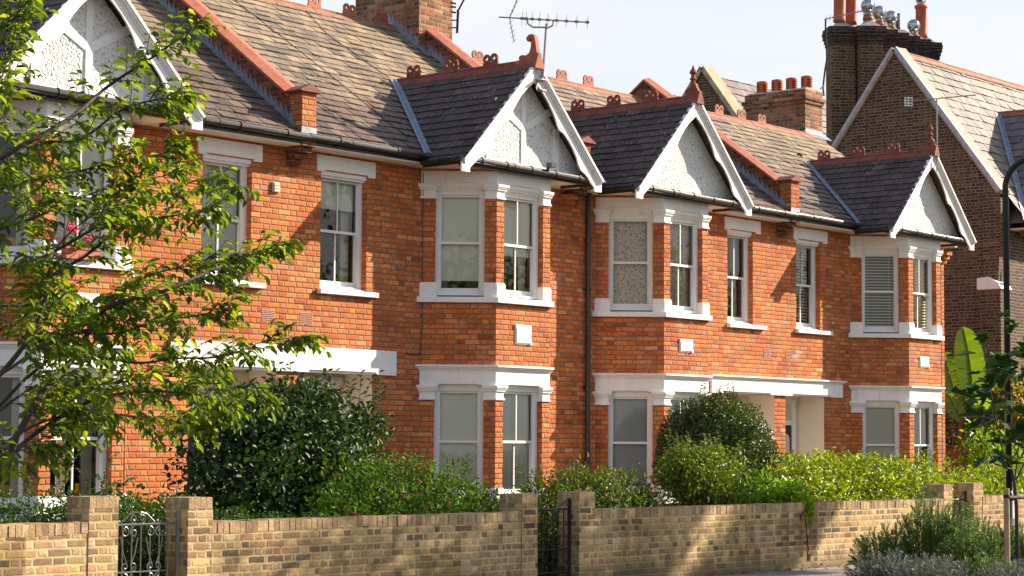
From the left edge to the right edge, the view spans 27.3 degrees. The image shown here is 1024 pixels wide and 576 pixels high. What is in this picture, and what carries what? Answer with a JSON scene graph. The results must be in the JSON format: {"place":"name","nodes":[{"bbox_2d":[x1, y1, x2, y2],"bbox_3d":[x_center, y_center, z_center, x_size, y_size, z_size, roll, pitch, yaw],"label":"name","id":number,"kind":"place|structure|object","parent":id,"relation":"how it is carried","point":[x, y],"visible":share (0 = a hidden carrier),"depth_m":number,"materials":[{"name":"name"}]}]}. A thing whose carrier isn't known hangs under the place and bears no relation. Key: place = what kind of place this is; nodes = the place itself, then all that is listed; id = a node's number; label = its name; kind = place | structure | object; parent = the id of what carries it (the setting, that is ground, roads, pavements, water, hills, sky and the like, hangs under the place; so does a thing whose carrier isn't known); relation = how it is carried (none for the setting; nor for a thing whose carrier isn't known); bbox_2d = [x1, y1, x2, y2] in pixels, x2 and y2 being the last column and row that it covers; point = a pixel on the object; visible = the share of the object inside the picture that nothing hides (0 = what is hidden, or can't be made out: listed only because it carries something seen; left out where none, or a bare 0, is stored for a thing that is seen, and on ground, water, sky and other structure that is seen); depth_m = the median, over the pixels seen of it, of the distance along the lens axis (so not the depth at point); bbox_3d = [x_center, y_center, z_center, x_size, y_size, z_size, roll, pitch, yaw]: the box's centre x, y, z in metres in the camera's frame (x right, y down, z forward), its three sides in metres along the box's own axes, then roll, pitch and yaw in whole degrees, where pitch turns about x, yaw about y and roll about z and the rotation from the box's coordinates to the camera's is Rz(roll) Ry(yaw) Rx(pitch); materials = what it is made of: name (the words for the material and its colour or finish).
{"place":"outdoors","nodes":[
{"label":"outdoors","id":0,"kind":"place"},
{"bbox_2d":[1,0,605,542],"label":"terraced house","id":1,"kind":"structure","parent":0,"point":[431,202],"depth_m":30.86,"materials":[{"name":"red brick"}]},
{"bbox_2d":[320,178,361,289],"bbox_3d":[-2.716,-0.762,29.914,0.752,1.590,0.920,-3,-6,40],"label":"window","id":2,"kind":"structure","parent":1,"relation":"in","point":[337,195],"depth_m":29.99,"materials":[{"name":"white paint"}]},
{"bbox_2d":[450,0,464,32],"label":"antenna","id":3,"kind":"object","parent":1,"relation":"attached to","point":[457,21],"visible":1,"depth_m":32.19,"materials":[{"name":"black metal"}]},
{"bbox_2d":[499,0,588,91],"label":"tv aerial","id":4,"kind":"object","parent":1,"relation":"attached to","point":[542,79],"visible":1,"depth_m":31.39,"materials":[{"name":"metal"}]},
{"bbox_2d":[537,563,556,575],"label":"garden soil","id":5,"kind":"structure","parent":0,"point":[546,572],"depth_m":25.46,"materials":[{"name":"brown soil"}]},
{"bbox_2d":[0,451,218,575],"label":"cotoneaster","id":6,"kind":"object","parent":5,"relation":"on","point":[44,517],"visible":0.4,"depth_m":20.21,"materials":[{"name":"green plant"}]},
{"bbox_2d":[82,477,184,575],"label":"ivy mass","id":7,"kind":"object","parent":5,"relation":"on","point":[120,485],"visible":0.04,"depth_m":21.41,"materials":[{"name":"green plant"}]},
{"bbox_2d":[0,0,311,522],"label":"terraced house","id":8,"kind":"structure","parent":5,"relation":"on","point":[246,129],"depth_m":26.70,"materials":[{"name":"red brick"}]},
{"bbox_2d":[61,246,99,260],"bbox_3d":[-5.105,-0.406,24.926,0.120,0.140,0.500,-3,-6,40],"label":"planter","id":9,"kind":"object","parent":8,"relation":"on","point":[68,249],"visible":0.57,"depth_m":24.82,"materials":[{"name":"orange ceramic"}]},
{"bbox_2d":[60,222,97,250],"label":"geranium","id":10,"kind":"object","parent":9,"relation":"in","point":[79,245],"visible":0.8,"depth_m":24.86,"materials":[{"name":"pink plant"}]},
{"bbox_2d":[201,161,246,279],"bbox_3d":[-3.897,-0.909,28.038,0.134,1.590,0.880,-3,-6,40],"label":"window","id":11,"kind":"structure","parent":8,"relation":"in","point":[235,231],"depth_m":28.23,"materials":[{"name":"white paint"}]},
{"bbox_2d":[162,506,337,548],"bbox_3d":[-2.565,2.636,21.252,2.219,1.075,0.611,4,-6,-39],"label":"trailing plant","id":12,"kind":"object","parent":5,"relation":"on","point":[224,517],"visible":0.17,"depth_m":21.11,"materials":[{"name":"green plant"}]},
{"bbox_2d":[162,360,394,519],"bbox_3d":[-2.610,2.113,23.963,1.999,2.560,3.356,-3,-6,40],"label":"camellia tree","id":13,"kind":"object","parent":5,"relation":"on","point":[304,425],"visible":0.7,"depth_m":23.40,"materials":[{"name":"green plant"}]},
{"bbox_2d":[296,447,510,517],"bbox_3d":[-1.249,2.585,23.800,1.433,1.578,3.560,-3,-6,40],"label":"viburnum shrub","id":14,"kind":"object","parent":5,"relation":"on","point":[398,498],"visible":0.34,"depth_m":23.55,"materials":[{"name":"green plant"}]},
{"bbox_2d":[491,452,679,572],"bbox_3d":[0.851,2.803,26.261,1.444,1.533,3.526,-3,-6,40],"label":"viburnum shrub","id":15,"kind":"object","parent":5,"relation":"on","point":[617,496],"visible":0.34,"depth_m":26.08,"materials":[{"name":"green plant"}]},
{"bbox_2d":[423,29,798,506],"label":"terraced house","id":16,"kind":"structure","parent":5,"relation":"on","point":[673,268],"depth_m":34.31,"materials":[{"name":"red brick"}]},
{"bbox_2d":[727,235,747,322],"bbox_3d":[3.860,-0.171,37.308,0.252,1.590,0.800,-3,-6,40],"label":"window","id":17,"kind":"structure","parent":16,"relation":"in","point":[733,277],"depth_m":37.51,"materials":[{"name":"white paint"}]},
{"bbox_2d":[646,429,758,505],"bbox_3d":[2.500,2.771,27.754,1.190,1.821,1.868,-3,-6,40],"label":"privet bush","id":18,"kind":"object","parent":5,"relation":"on","point":[699,471],"visible":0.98,"depth_m":27.48,"materials":[{"name":"green plant"}]},
{"bbox_2d":[651,382,782,505],"bbox_3d":[2.839,2.575,29.688,1.822,2.505,1.824,-3,-6,40],"label":"clipped bush","id":19,"kind":"object","parent":5,"relation":"on","point":[733,424],"visible":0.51,"depth_m":29.33,"materials":[{"name":"green plant"}]},
{"bbox_2d":[722,467,815,525],"bbox_3d":[3.434,3.076,28.399,1.747,1.329,0.926,3,-5,-30],"label":"climbing plant","id":20,"kind":"object","parent":5,"relation":"on","point":[779,493],"visible":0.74,"depth_m":28.38,"materials":[{"name":"green plant"}]},
{"bbox_2d":[741,447,953,509],"bbox_3d":[4.888,3.145,31.037,1.789,1.614,5.384,-3,-6,40],"label":"hedge","id":21,"kind":"object","parent":5,"relation":"on","point":[890,481],"visible":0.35,"depth_m":30.84,"materials":[{"name":"green plant"}]},
{"bbox_2d":[912,457,1023,511],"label":"hedge","id":22,"kind":"object","parent":5,"relation":"on","point":[996,481],"visible":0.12,"depth_m":34.29,"materials":[{"name":"green plant"}]},
{"bbox_2d":[952,419,1023,486],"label":"leafy shrub","id":23,"kind":"object","parent":5,"relation":"on","point":[973,456],"visible":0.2,"depth_m":43.28,"materials":[{"name":"green plant"}]},
{"bbox_2d":[287,0,1023,99],"label":"sky","id":24,"kind":"structure","parent":0,"point":[624,43],"materials":[{"name":"white"}]},
{"bbox_2d":[629,75,976,489],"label":"terraced house","id":25,"kind":"structure","parent":0,"point":[866,240],"depth_m":40.03,"materials":[{"name":"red brick"}]},
{"bbox_2d":[796,245,815,328],"bbox_3d":[5.250,-0.033,39.047,0.372,1.590,0.820,-3,-6,40],"label":"window","id":26,"kind":"structure","parent":25,"relation":"in","point":[811,324],"depth_m":39.21,"materials":[{"name":"white paint"}]},
{"bbox_2d":[820,8,867,95],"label":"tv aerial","id":27,"kind":"object","parent":25,"relation":"attached to","point":[833,17],"visible":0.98,"depth_m":46.48,"materials":[{"name":"black metal"}]},
{"bbox_2d":[905,94,975,171],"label":"tv aerial","id":28,"kind":"object","parent":25,"relation":"attached to","point":[908,100],"visible":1,"depth_m":40.52,"materials":[{"name":"metal"}]},
{"bbox_2d":[710,560,940,575],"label":"pavement","id":29,"kind":"structure","parent":0,"point":[830,571],"depth_m":27.29,"materials":[{"name":"grey concrete"}]},
{"bbox_2d":[0,496,118,575],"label":"garden wall","id":30,"kind":"structure","parent":29,"relation":"on","point":[82,540],"depth_m":18.95,"materials":[{"name":"yellow brick"}]},
{"bbox_2d":[0,0,331,493],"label":"street tree","id":31,"kind":"object","parent":29,"relation":"on","point":[54,345],"visible":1,"depth_m":13.93,"materials":[{"name":"green plant"}]},
{"bbox_2d":[165,493,537,575],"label":"garden wall","id":32,"kind":"structure","parent":29,"relation":"on","point":[503,541],"depth_m":21.77,"materials":[{"name":"yellow brick"}]},
{"bbox_2d":[118,510,179,575],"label":"garden gate","id":33,"kind":"structure","parent":32,"relation":"attached to","point":[177,546],"depth_m":19.78,"materials":[{"name":"black metal"}]},
{"bbox_2d":[557,484,952,575],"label":"garden wall","id":34,"kind":"structure","parent":29,"relation":"on","point":[700,540],"depth_m":26.69,"materials":[{"name":"yellow brick"}]},
{"bbox_2d":[537,497,570,575],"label":"garden gate","id":35,"kind":"structure","parent":34,"relation":"attached to","point":[568,571],"depth_m":24.40,"materials":[{"name":"black metal"}]},
{"bbox_2d":[681,563,849,575],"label":"fallen leaves","id":36,"kind":"object","parent":29,"relation":"on","point":[789,569],"visible":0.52,"depth_m":27.40,"materials":[{"name":"brown plant"}]},
{"bbox_2d":[954,482,1023,542],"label":"garden wall","id":37,"kind":"structure","parent":29,"relation":"on","point":[991,507],"depth_m":32.11,"materials":[{"name":"yellow brick"}]},
{"bbox_2d":[952,491,966,528],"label":"garden gate","id":38,"kind":"structure","parent":37,"relation":"attached to","point":[965,496],"depth_m":31.81,"materials":[{"name":"black metal"}]},
{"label":"planting bed","id":39,"kind":"structure","parent":29,"relation":"on","visible":0},
{"bbox_2d":[846,522,926,572],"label":"rosemary bush","id":40,"kind":"object","parent":39,"relation":"on","point":[885,544],"visible":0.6,"depth_m":23.88,"materials":[{"name":"green plant"}]},
{"bbox_2d":[842,544,933,575],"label":"lavender clump","id":41,"kind":"object","parent":39,"relation":"on","point":[878,566],"visible":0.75,"depth_m":21.49,"materials":[{"name":"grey plant"}]},
{"bbox_2d":[895,485,961,566],"bbox_3d":[4.741,2.734,24.018,0.775,0.980,0.700,-3,-6,40],"label":"rosemary bush","id":42,"kind":"object","parent":39,"relation":"on","point":[926,530],"visible":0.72,"depth_m":23.91,"materials":[{"name":"green plant"}]},
{"bbox_2d":[887,552,979,575],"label":"lavender clump","id":43,"kind":"object","parent":39,"relation":"on","point":[927,570],"visible":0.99,"depth_m":20.89,"materials":[{"name":"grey plant"}]},
{"bbox_2d":[931,500,991,566],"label":"rosemary bush","id":44,"kind":"object","parent":39,"relation":"on","point":[962,521],"visible":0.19,"depth_m":23.93,"materials":[{"name":"green plant"}]},
{"bbox_2d":[936,518,1023,572],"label":"rosemary bush","id":45,"kind":"object","parent":39,"relation":"on","point":[976,542],"visible":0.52,"depth_m":22.41,"materials":[{"name":"green plant"}]},
{"bbox_2d":[955,548,1018,575],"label":"rosemary bush","id":46,"kind":"object","parent":39,"relation":"on","point":[977,563],"visible":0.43,"depth_m":21.09,"materials":[{"name":"green plant"}]},
{"bbox_2d":[951,309,1023,568],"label":"fig sapling","id":47,"kind":"object","parent":39,"relation":"on","point":[1002,374],"visible":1,"depth_m":22.23,"materials":[{"name":"green plant"}]},
{"bbox_2d":[974,554,1023,575],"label":"lavender clump","id":48,"kind":"object","parent":39,"relation":"on","point":[1001,570],"visible":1,"depth_m":20.54,"materials":[{"name":"grey plant"}]},
{"bbox_2d":[987,518,1023,567],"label":"rosemary bush","id":49,"kind":"object","parent":39,"relation":"on","point":[1012,537],"visible":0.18,"depth_m":22.76,"materials":[{"name":"green plant"}]},
{"bbox_2d":[1002,157,1023,530],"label":"lamp post","id":50,"kind":"object","parent":39,"relation":"on","point":[1014,166],"visible":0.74,"depth_m":25.17,"materials":[{"name":"black metal"}]},
{"bbox_2d":[1003,488,1023,569],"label":"stake","id":51,"kind":"object","parent":39,"relation":"on","point":[1007,497],"visible":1,"depth_m":21.99,"materials":[{"name":"brown wood"}]},
{"bbox_2d":[682,0,1023,447],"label":"gabled house","id":52,"kind":"structure","parent":0,"point":[878,70],"depth_m":50.96,"materials":[{"name":"brick"}]},
{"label":"side yard","id":53,"kind":"structure","parent":0,"visible":0},
{"bbox_2d":[944,327,1000,473],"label":"banana plant","id":54,"kind":"object","parent":53,"relation":"on","point":[955,402],"visible":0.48,"depth_m":45.30,"materials":[{"name":"green plant"}]},
{"bbox_2d":[945,417,1023,487],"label":"trellis fence","id":55,"kind":"object","parent":53,"relation":"on","point":[954,455],"visible":0.11,"depth_m":46.49,"materials":[{"name":"brown wood"}]}
]}

